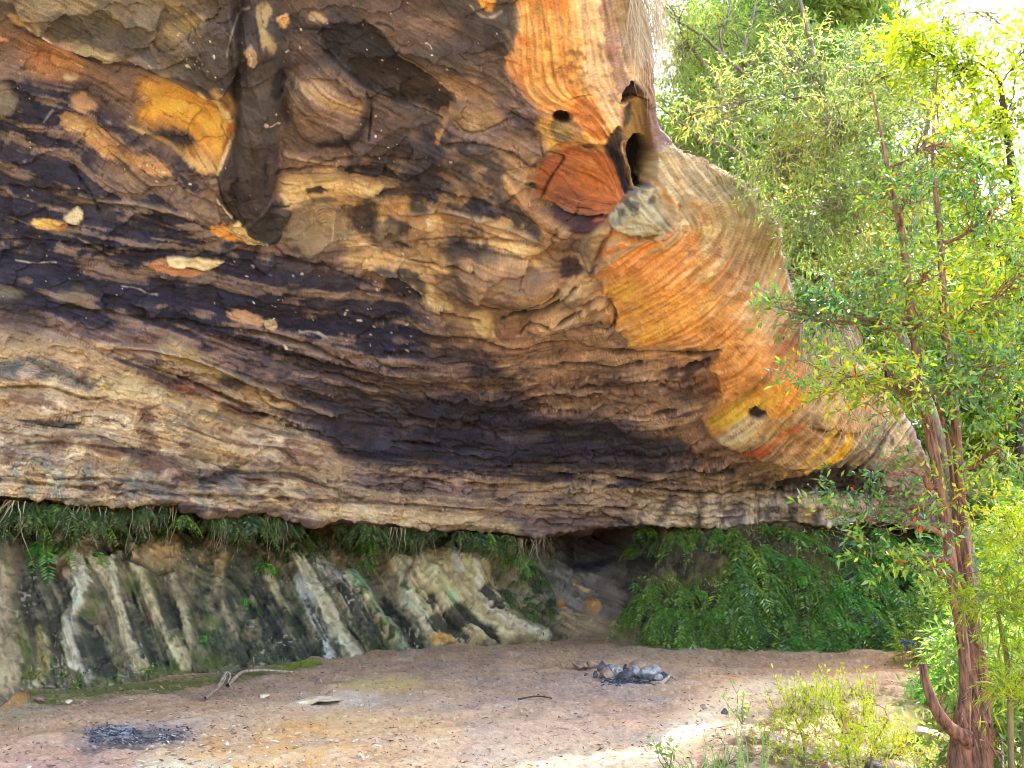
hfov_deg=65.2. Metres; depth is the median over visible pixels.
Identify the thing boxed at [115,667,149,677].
plant
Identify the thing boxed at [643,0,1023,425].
sky
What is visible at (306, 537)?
foliage
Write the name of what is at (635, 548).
fern
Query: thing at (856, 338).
dry grass
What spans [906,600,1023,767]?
bush
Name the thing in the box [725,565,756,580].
fern
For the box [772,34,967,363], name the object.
tree
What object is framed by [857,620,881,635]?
fern
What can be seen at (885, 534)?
fern
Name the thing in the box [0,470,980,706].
rock wall
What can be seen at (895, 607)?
fern
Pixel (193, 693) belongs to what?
dead branch
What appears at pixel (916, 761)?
grass tuft
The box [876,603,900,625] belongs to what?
fern
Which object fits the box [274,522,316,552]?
fern
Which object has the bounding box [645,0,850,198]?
tree
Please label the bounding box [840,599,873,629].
fern
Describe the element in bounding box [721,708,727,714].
stone
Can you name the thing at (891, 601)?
fern
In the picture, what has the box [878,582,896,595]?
fern
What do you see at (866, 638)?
fern
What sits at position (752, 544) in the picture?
fern
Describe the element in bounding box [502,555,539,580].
fern
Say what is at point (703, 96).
tree
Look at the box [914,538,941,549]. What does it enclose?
fern
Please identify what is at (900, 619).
fern
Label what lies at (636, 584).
fern
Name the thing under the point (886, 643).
fern
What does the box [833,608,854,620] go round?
fern
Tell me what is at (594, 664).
stone
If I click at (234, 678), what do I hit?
dead branch
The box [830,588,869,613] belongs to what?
fern
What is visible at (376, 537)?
fern
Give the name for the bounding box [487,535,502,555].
fern
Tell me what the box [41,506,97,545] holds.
fern
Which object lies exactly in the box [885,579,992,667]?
bush
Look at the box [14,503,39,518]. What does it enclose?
fern
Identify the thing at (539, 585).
fern
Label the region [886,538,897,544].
fern
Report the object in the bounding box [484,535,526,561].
fern
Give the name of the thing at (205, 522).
fern
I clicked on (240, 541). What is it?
fern
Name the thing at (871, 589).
fern
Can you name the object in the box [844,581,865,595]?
fern
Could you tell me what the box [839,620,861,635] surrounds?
fern
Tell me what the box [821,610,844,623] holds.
fern
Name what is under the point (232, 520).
fern
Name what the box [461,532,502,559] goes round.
fern
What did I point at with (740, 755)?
grass tuft
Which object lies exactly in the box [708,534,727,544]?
fern
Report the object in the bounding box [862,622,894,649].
fern
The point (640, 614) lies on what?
fern
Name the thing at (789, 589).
fern
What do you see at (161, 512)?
fern
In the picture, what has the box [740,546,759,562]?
fern
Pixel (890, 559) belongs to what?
fern
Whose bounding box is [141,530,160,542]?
fern
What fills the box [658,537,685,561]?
fern
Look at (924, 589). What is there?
bush
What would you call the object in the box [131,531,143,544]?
fern
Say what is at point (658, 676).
stone
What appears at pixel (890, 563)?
fern
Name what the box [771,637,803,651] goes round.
fern
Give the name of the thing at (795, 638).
fern
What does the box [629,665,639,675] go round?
stone
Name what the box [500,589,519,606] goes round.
fern
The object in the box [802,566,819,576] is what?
fern
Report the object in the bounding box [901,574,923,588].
fern
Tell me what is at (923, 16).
tree
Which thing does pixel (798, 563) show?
fern
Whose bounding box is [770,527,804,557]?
fern
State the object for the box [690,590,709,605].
fern
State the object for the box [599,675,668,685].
cinders
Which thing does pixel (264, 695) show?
stone
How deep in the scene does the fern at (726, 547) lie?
20.85 m
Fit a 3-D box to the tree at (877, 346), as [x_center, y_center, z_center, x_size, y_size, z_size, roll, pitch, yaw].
[12.074,-3.109,32.094,8.310,12.121,8.458,0,-14,0]
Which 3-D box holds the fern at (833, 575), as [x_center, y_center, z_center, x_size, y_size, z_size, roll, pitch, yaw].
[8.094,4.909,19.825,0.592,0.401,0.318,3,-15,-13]
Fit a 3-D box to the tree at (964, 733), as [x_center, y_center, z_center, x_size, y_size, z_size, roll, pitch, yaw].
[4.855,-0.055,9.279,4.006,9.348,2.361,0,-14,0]
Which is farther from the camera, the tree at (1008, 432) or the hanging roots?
the tree at (1008, 432)
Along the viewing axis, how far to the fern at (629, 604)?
20.95 m
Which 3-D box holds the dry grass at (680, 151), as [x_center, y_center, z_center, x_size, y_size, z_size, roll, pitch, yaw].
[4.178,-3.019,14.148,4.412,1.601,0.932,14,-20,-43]
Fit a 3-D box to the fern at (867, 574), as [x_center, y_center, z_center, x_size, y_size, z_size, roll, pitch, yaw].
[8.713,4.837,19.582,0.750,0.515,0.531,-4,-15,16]
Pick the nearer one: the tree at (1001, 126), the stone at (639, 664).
the tree at (1001, 126)
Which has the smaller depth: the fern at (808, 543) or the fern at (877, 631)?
the fern at (877, 631)
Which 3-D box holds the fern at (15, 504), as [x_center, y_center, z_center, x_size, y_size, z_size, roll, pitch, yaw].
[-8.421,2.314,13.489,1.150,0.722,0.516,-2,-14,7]
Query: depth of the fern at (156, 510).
15.38 m
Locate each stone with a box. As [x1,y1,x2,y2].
[36,696,45,700]
[260,693,269,697]
[291,698,318,704]
[298,696,339,702]
[315,678,322,683]
[325,689,332,696]
[572,660,587,669]
[587,661,598,668]
[597,661,606,671]
[599,667,614,678]
[609,665,619,675]
[618,669,635,678]
[626,660,646,669]
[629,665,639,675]
[638,667,656,678]
[649,664,660,672]
[652,673,663,680]
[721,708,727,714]
[863,761,880,767]
[881,759,904,767]
[907,725,943,740]
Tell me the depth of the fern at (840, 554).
20.15 m
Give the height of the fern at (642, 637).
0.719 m
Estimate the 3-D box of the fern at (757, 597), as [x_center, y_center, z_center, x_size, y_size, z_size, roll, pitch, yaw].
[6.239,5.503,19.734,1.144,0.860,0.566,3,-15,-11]
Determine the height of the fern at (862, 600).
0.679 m
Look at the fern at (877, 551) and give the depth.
20.09 m
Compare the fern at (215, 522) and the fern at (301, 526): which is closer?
the fern at (215, 522)
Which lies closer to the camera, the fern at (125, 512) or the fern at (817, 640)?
the fern at (125, 512)
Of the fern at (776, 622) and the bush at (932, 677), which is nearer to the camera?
the bush at (932, 677)
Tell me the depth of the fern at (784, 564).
20.34 m
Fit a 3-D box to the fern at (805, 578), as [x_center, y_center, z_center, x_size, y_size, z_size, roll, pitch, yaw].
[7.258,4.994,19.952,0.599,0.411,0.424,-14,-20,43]
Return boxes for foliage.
[0,515,556,634]
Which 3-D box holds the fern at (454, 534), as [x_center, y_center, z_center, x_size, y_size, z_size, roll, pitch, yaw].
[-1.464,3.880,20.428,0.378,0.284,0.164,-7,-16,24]
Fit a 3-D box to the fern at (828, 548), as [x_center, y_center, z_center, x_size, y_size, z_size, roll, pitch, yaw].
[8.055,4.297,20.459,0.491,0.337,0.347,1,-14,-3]
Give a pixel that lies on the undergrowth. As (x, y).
(825, 530)
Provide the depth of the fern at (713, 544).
21.26 m
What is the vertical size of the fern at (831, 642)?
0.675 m
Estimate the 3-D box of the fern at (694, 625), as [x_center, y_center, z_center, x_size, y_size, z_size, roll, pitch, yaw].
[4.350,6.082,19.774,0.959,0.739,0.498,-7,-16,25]
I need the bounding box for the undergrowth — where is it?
[629,519,939,646]
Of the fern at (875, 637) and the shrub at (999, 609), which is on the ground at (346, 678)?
the shrub at (999, 609)
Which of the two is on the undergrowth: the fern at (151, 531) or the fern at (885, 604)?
the fern at (885, 604)
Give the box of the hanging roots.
[613,0,692,109]
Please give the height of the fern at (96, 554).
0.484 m
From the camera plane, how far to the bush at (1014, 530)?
17.65 m
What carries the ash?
on the ground at (346, 678)
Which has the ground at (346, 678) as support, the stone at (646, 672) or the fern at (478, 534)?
the stone at (646, 672)
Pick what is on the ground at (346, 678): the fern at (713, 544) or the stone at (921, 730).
the stone at (921, 730)
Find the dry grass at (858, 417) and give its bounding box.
[818,393,894,457]
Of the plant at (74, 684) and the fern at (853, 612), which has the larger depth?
the fern at (853, 612)
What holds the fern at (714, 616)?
on the rock wall
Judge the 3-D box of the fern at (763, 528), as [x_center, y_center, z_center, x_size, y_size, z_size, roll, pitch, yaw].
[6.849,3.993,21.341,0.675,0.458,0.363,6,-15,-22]
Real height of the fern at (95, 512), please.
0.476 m
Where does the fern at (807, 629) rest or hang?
on the ground at (346, 678)
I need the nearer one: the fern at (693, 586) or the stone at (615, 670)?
the stone at (615, 670)
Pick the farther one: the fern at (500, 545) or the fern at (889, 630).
the fern at (500, 545)
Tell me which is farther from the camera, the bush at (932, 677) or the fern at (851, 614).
the fern at (851, 614)
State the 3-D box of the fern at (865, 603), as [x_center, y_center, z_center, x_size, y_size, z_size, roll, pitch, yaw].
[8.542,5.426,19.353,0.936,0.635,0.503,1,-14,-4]
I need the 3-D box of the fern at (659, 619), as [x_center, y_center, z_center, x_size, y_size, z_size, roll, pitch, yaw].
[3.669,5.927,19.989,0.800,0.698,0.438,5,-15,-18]
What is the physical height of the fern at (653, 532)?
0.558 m
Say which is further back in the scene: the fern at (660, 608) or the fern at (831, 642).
the fern at (660, 608)
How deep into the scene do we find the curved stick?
13.59 m
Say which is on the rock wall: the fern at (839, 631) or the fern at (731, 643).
the fern at (839, 631)
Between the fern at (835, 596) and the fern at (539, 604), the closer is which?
the fern at (835, 596)
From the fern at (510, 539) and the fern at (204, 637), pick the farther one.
the fern at (510, 539)
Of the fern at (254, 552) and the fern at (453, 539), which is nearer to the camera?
the fern at (254, 552)
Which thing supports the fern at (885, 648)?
on the ground at (346, 678)
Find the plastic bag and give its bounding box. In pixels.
[901,639,921,650]
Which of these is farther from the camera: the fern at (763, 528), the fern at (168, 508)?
the fern at (763, 528)
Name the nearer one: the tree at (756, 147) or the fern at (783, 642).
the fern at (783, 642)
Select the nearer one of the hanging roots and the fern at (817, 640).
the hanging roots
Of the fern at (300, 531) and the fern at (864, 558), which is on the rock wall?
the fern at (864, 558)
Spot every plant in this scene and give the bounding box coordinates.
[28,665,65,679]
[70,666,98,689]
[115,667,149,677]
[141,662,158,678]
[645,729,681,767]
[714,728,785,765]
[722,680,751,722]
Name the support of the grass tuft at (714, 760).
on the ground at (346, 678)
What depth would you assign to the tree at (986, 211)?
39.58 m
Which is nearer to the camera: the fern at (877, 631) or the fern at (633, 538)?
the fern at (877, 631)
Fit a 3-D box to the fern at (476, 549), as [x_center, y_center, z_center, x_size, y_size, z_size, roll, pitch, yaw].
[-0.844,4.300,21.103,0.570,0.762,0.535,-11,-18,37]
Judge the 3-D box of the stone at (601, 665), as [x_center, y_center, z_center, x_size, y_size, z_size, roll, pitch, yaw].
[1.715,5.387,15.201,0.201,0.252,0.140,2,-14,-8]
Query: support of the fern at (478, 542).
hanging from the rock overhang
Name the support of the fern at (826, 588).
on the rock wall
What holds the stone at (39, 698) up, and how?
on the ground at (346, 678)
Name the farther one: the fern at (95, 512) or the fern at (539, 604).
the fern at (539, 604)
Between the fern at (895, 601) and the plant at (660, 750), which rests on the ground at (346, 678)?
the plant at (660, 750)
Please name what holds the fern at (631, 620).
on the rock wall
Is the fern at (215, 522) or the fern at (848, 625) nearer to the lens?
the fern at (215, 522)
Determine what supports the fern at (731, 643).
on the ground at (346, 678)
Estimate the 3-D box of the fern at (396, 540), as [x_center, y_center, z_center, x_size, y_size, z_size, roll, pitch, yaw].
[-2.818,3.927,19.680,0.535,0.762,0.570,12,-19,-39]
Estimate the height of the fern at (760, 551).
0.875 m
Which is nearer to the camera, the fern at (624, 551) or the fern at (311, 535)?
the fern at (311, 535)
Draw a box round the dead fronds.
[0,499,554,574]
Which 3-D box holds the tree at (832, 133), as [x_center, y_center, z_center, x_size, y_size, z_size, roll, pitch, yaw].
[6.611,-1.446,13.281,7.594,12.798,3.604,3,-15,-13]
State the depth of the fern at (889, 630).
18.92 m
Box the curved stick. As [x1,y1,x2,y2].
[651,674,677,684]
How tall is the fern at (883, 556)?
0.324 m
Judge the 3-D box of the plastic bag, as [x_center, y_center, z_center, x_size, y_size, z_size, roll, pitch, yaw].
[9.390,6.172,18.854,0.623,0.322,0.471,0,-14,0]
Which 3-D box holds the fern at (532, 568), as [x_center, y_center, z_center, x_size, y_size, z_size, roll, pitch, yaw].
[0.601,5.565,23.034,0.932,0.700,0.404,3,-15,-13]
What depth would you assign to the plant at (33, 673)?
12.43 m
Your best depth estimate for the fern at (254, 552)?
18.15 m
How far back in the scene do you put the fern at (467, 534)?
20.61 m
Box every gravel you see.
[112,683,425,767]
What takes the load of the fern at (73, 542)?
attached to the rock wall
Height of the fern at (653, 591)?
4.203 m
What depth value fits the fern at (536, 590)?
22.89 m
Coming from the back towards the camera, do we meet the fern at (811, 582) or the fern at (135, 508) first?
the fern at (811, 582)
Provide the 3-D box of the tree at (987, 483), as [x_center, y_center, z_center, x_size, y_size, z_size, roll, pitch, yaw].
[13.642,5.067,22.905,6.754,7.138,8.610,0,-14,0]
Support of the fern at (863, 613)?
on the rock wall
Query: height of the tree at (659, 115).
15.628 m
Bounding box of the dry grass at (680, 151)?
[662,137,804,279]
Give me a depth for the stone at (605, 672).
14.23 m
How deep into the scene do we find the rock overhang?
14.48 m
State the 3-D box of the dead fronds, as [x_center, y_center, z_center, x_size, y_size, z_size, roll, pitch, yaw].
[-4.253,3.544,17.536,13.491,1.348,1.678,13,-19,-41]
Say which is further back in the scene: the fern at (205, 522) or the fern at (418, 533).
the fern at (418, 533)
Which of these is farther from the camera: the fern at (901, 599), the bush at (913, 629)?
the fern at (901, 599)
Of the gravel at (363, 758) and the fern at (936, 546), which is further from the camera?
the fern at (936, 546)
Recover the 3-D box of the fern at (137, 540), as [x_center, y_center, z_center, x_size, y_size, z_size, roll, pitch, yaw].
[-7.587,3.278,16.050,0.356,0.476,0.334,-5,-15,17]
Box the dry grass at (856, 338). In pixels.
[782,315,890,427]
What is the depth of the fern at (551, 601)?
22.54 m
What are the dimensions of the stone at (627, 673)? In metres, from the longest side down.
0.334 x 0.207 x 0.203 m
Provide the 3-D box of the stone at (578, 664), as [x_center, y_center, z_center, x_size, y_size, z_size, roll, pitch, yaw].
[1.326,5.464,15.519,0.284,0.180,0.326,-9,-17,32]
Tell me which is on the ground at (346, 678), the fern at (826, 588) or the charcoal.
the charcoal
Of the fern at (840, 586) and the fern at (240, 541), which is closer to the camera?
the fern at (240, 541)
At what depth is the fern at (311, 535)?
20.07 m
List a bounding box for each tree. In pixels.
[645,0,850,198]
[655,0,786,202]
[655,77,694,151]
[656,0,911,349]
[662,0,1023,620]
[683,145,809,293]
[730,0,1023,318]
[744,72,1023,767]
[755,0,995,395]
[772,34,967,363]
[806,149,932,373]
[857,0,1023,401]
[874,247,1015,490]
[874,335,977,458]
[904,238,1023,533]
[913,165,1014,419]
[914,248,1015,474]
[923,446,1023,579]
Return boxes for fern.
[0,501,43,540]
[0,503,932,652]
[3,502,49,529]
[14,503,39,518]
[20,515,57,543]
[25,540,76,585]
[26,505,79,542]
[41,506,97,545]
[52,506,80,537]
[55,538,81,560]
[76,507,129,536]
[79,508,102,533]
[92,552,112,564]
[102,507,131,536]
[103,518,120,539]
[104,523,124,537]
[114,506,150,540]
[125,506,159,532]
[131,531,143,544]
[131,536,142,545]
[138,507,168,527]
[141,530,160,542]
[146,507,168,529]
[153,506,171,528]
[153,512,182,530]
[194,518,218,528]
[195,519,223,536]
[196,519,218,534]
[200,635,211,644]
[206,518,249,544]
[224,515,278,549]
[226,515,270,542]
[232,538,253,550]
[240,598,253,609]
[244,513,288,543]
[250,550,262,571]
[254,563,281,580]
[256,534,269,551]
[264,521,296,541]
[268,518,298,538]
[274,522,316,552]
[279,544,303,575]
[280,523,304,541]
[302,532,320,547]
[305,554,317,573]
[332,523,347,540]
[336,524,379,552]
[351,540,390,565]
[354,526,393,553]
[355,527,394,553]
[355,543,380,560]
[377,528,415,557]
[383,529,406,558]
[403,530,426,558]
[412,531,430,550]
[427,530,438,544]
[446,530,482,558]
[447,530,460,541]
[455,530,477,546]
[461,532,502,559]
[466,543,486,560]
[472,533,487,549]
[483,534,510,558]
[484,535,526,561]
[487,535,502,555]
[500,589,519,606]
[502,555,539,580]
[504,596,519,607]
[508,580,518,587]
[522,597,541,614]
[530,565,547,583]
[532,579,555,597]
[534,587,542,594]
[535,602,549,611]
[537,598,556,625]
[617,546,632,561]
[619,603,642,634]
[622,594,638,621]
[623,546,640,559]
[626,601,648,626]
[631,530,651,548]
[631,583,641,592]
[634,623,669,647]
[636,527,660,544]
[640,536,653,552]
[643,609,668,635]
[654,606,670,618]
[658,532,675,554]
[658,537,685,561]
[665,607,689,623]
[672,590,690,621]
[674,587,699,616]
[682,583,701,601]
[683,615,704,642]
[689,608,729,646]
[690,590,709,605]
[694,601,714,622]
[696,607,728,642]
[698,620,716,632]
[704,538,725,552]
[706,608,729,627]
[707,607,758,647]
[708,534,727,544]
[708,626,742,648]
[712,529,723,534]
[722,546,743,559]
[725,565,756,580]
[727,624,754,649]
[730,579,775,621]
[730,600,764,634]
[735,599,757,624]
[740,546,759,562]
[741,540,763,558]
[748,591,781,624]
[750,548,792,584]
[754,546,777,579]
[759,525,777,539]
[762,526,777,535]
[765,613,794,648]
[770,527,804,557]
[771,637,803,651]
[773,554,793,568]
[773,636,793,649]
[775,558,810,571]
[777,584,793,600]
[780,532,814,544]
[783,560,815,595]
[785,636,815,651]
[790,576,815,592]
[797,626,825,649]
[798,539,819,548]
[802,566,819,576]
[805,570,817,577]
[805,576,828,609]
[810,586,844,614]
[811,609,850,639]
[815,636,833,652]
[816,628,845,651]
[817,546,833,557]
[819,619,853,652]
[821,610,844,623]
[823,593,848,607]
[827,563,881,606]
[828,574,842,582]
[828,619,860,644]
[828,636,857,651]
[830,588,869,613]
[833,553,855,569]
[833,583,852,597]
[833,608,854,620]
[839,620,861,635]
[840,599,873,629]
[840,609,862,636]
[841,624,875,642]
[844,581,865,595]
[848,595,882,617]
[848,597,889,625]
[850,636,875,645]
[852,555,873,564]
[853,571,882,591]
[853,604,877,624]
[854,610,900,648]
[855,600,897,629]
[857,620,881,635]
[860,619,894,650]
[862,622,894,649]
[864,542,885,553]
[865,579,894,607]
[866,577,908,618]
[867,564,890,583]
[870,529,893,539]
[870,553,888,562]
[872,547,897,565]
[873,584,895,602]
[875,536,898,546]
[875,640,900,650]
[876,598,896,614]
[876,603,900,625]
[877,642,892,651]
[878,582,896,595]
[879,558,908,576]
[879,623,895,635]
[881,528,900,540]
[881,603,907,611]
[881,639,899,650]
[882,592,915,621]
[882,596,898,608]
[883,590,914,615]
[884,555,899,565]
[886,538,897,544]
[887,613,908,625]
[893,570,919,589]
[896,547,918,571]
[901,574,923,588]
[910,568,936,599]
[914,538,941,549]
[919,546,940,555]
[930,543,942,553]
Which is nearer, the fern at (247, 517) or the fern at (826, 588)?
the fern at (247, 517)
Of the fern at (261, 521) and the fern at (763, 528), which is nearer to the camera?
the fern at (261, 521)
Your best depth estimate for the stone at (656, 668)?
14.73 m
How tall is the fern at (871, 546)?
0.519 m
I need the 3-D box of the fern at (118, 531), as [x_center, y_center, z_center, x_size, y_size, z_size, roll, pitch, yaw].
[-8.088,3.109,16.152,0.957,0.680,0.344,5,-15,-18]
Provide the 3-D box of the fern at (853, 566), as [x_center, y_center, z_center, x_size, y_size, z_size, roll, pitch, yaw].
[8.365,4.933,19.671,1.331,1.082,0.741,-4,-15,16]
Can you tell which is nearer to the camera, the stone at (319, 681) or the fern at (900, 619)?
the stone at (319, 681)
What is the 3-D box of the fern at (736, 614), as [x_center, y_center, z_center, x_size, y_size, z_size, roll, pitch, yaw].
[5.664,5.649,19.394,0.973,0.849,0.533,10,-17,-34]
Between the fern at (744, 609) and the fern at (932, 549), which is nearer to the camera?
the fern at (744, 609)
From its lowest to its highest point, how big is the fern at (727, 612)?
0.942 m
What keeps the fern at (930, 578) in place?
on the rock wall
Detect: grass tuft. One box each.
[659,728,712,767]
[701,710,776,767]
[703,723,730,767]
[892,749,935,767]
[906,663,921,697]
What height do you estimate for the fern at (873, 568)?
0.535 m
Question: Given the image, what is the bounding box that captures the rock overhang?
[0,0,937,539]
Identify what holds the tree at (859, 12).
on the terrain
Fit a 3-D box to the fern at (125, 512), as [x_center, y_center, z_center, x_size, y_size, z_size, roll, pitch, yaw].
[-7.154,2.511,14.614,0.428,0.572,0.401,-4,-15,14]
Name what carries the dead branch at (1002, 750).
on the ground at (346, 678)
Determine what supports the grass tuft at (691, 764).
on the ground at (346, 678)
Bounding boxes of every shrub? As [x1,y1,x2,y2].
[749,662,937,767]
[921,501,1023,767]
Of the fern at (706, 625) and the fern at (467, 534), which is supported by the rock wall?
the fern at (706, 625)
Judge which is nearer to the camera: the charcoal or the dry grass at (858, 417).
the charcoal
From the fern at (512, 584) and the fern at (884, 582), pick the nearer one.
the fern at (884, 582)
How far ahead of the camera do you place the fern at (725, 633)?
19.38 m
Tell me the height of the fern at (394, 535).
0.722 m
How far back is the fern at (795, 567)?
20.26 m
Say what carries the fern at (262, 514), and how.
hanging from the rock overhang
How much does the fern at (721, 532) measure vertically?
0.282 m
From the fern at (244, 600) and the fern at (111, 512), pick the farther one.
the fern at (244, 600)
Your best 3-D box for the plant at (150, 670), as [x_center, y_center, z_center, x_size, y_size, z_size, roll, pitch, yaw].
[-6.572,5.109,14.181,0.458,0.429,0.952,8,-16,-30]
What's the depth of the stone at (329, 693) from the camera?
11.61 m
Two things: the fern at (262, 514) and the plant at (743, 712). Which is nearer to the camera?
the plant at (743, 712)
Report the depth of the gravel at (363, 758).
8.30 m
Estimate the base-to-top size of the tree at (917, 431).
14.113 m
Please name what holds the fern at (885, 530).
on the rock wall
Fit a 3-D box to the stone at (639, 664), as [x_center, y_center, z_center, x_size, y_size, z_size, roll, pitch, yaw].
[2.402,5.452,15.431,0.444,0.240,0.290,5,-12,-24]
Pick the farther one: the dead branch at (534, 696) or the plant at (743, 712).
the dead branch at (534, 696)
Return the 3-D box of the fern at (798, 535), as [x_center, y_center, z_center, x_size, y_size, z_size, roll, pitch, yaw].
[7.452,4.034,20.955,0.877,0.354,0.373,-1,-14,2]
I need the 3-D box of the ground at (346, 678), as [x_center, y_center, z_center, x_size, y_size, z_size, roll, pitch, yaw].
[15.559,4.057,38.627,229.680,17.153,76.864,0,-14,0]
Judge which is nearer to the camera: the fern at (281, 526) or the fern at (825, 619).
the fern at (281, 526)
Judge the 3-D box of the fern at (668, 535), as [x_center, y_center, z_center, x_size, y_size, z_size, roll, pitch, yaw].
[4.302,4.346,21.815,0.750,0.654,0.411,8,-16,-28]
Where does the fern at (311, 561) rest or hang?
attached to the rock wall
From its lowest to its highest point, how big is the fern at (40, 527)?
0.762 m
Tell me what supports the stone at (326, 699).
on the ground at (346, 678)
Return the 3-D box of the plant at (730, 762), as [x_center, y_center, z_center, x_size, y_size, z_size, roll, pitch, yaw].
[2.123,3.341,7.338,0.511,0.431,0.717,2,-15,-9]
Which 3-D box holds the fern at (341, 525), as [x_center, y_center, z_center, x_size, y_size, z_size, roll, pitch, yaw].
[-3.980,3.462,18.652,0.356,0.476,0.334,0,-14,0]
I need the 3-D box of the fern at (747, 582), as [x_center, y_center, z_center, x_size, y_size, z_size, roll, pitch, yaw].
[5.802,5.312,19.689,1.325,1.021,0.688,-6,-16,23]
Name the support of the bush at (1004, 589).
on the ground at (346, 678)
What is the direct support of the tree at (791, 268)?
on the terrain
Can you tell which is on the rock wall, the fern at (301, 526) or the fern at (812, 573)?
the fern at (812, 573)
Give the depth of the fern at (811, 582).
19.73 m
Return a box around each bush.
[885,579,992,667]
[895,604,1023,710]
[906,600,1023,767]
[908,567,946,612]
[912,550,1022,658]
[922,523,1008,617]
[932,544,1023,653]
[975,482,1023,610]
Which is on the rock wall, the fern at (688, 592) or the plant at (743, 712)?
the fern at (688, 592)
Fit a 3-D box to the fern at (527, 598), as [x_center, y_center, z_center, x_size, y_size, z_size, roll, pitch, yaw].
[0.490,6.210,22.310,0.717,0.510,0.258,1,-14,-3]
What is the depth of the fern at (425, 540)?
20.08 m
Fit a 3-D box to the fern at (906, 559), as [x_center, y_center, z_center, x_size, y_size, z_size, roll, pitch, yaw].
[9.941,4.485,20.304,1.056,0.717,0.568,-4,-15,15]
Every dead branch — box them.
[179,690,205,699]
[203,671,230,699]
[225,669,299,687]
[518,695,551,699]
[1000,730,1003,767]
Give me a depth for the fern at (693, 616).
19.77 m
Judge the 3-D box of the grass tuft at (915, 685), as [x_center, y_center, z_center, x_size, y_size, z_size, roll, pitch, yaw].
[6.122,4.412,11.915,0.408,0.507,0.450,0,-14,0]
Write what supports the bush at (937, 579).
on the ground at (346, 678)
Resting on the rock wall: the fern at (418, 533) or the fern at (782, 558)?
the fern at (782, 558)
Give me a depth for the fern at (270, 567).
18.04 m
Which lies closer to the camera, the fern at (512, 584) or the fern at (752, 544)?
the fern at (752, 544)
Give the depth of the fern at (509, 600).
21.90 m
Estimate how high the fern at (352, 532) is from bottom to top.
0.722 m
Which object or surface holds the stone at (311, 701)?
on the ground at (346, 678)
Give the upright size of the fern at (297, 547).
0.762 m
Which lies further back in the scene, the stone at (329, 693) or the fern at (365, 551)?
the fern at (365, 551)
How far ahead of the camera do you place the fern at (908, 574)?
20.08 m
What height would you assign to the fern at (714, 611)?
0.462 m
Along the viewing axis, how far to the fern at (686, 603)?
20.14 m
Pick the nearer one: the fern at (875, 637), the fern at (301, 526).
the fern at (301, 526)
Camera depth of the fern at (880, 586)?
19.48 m
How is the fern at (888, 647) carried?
on the ground at (346, 678)
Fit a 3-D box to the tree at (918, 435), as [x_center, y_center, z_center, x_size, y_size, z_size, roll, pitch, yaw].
[17.331,0.976,32.094,9.266,14.959,5.948,-11,-18,37]
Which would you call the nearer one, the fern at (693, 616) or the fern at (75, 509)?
the fern at (75, 509)
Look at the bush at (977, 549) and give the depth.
19.58 m
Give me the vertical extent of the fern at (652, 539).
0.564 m
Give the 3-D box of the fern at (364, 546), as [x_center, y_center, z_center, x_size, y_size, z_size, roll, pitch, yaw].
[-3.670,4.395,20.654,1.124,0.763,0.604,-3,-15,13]
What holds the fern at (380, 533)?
hanging from the rock overhang
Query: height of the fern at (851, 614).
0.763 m
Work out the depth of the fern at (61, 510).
13.81 m
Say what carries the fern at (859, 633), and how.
on the undergrowth
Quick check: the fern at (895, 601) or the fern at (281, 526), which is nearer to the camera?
the fern at (281, 526)
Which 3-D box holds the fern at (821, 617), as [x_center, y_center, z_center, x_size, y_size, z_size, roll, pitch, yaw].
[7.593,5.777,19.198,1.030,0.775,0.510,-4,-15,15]
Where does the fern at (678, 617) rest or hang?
on the rock wall
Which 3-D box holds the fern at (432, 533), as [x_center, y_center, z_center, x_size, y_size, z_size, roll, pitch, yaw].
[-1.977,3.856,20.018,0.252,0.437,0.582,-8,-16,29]
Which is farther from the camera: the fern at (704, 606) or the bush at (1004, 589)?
the fern at (704, 606)
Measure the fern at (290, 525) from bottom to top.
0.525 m
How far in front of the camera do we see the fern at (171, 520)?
17.16 m
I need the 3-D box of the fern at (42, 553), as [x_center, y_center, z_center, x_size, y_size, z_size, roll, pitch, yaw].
[-8.378,3.180,14.239,1.194,0.810,0.642,1,-14,-4]
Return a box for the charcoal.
[82,722,191,743]
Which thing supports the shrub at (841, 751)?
on the ground at (346, 678)
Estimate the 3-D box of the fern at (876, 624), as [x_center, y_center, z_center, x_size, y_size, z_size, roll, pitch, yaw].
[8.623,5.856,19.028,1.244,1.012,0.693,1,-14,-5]
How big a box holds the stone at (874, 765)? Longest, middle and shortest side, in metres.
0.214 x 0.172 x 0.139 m
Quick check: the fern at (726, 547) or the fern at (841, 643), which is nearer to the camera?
the fern at (841, 643)
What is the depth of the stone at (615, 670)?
14.30 m
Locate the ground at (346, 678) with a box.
[0,637,1022,767]
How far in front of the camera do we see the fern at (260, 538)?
18.95 m
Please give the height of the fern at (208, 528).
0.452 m
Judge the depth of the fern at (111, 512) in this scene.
14.41 m
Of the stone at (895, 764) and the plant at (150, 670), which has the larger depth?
the plant at (150, 670)
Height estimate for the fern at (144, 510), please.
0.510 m
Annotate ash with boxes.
[82,724,183,744]
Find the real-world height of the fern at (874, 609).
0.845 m
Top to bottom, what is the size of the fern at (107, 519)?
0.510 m
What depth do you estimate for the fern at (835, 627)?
18.86 m
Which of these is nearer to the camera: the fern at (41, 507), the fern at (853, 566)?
the fern at (41, 507)

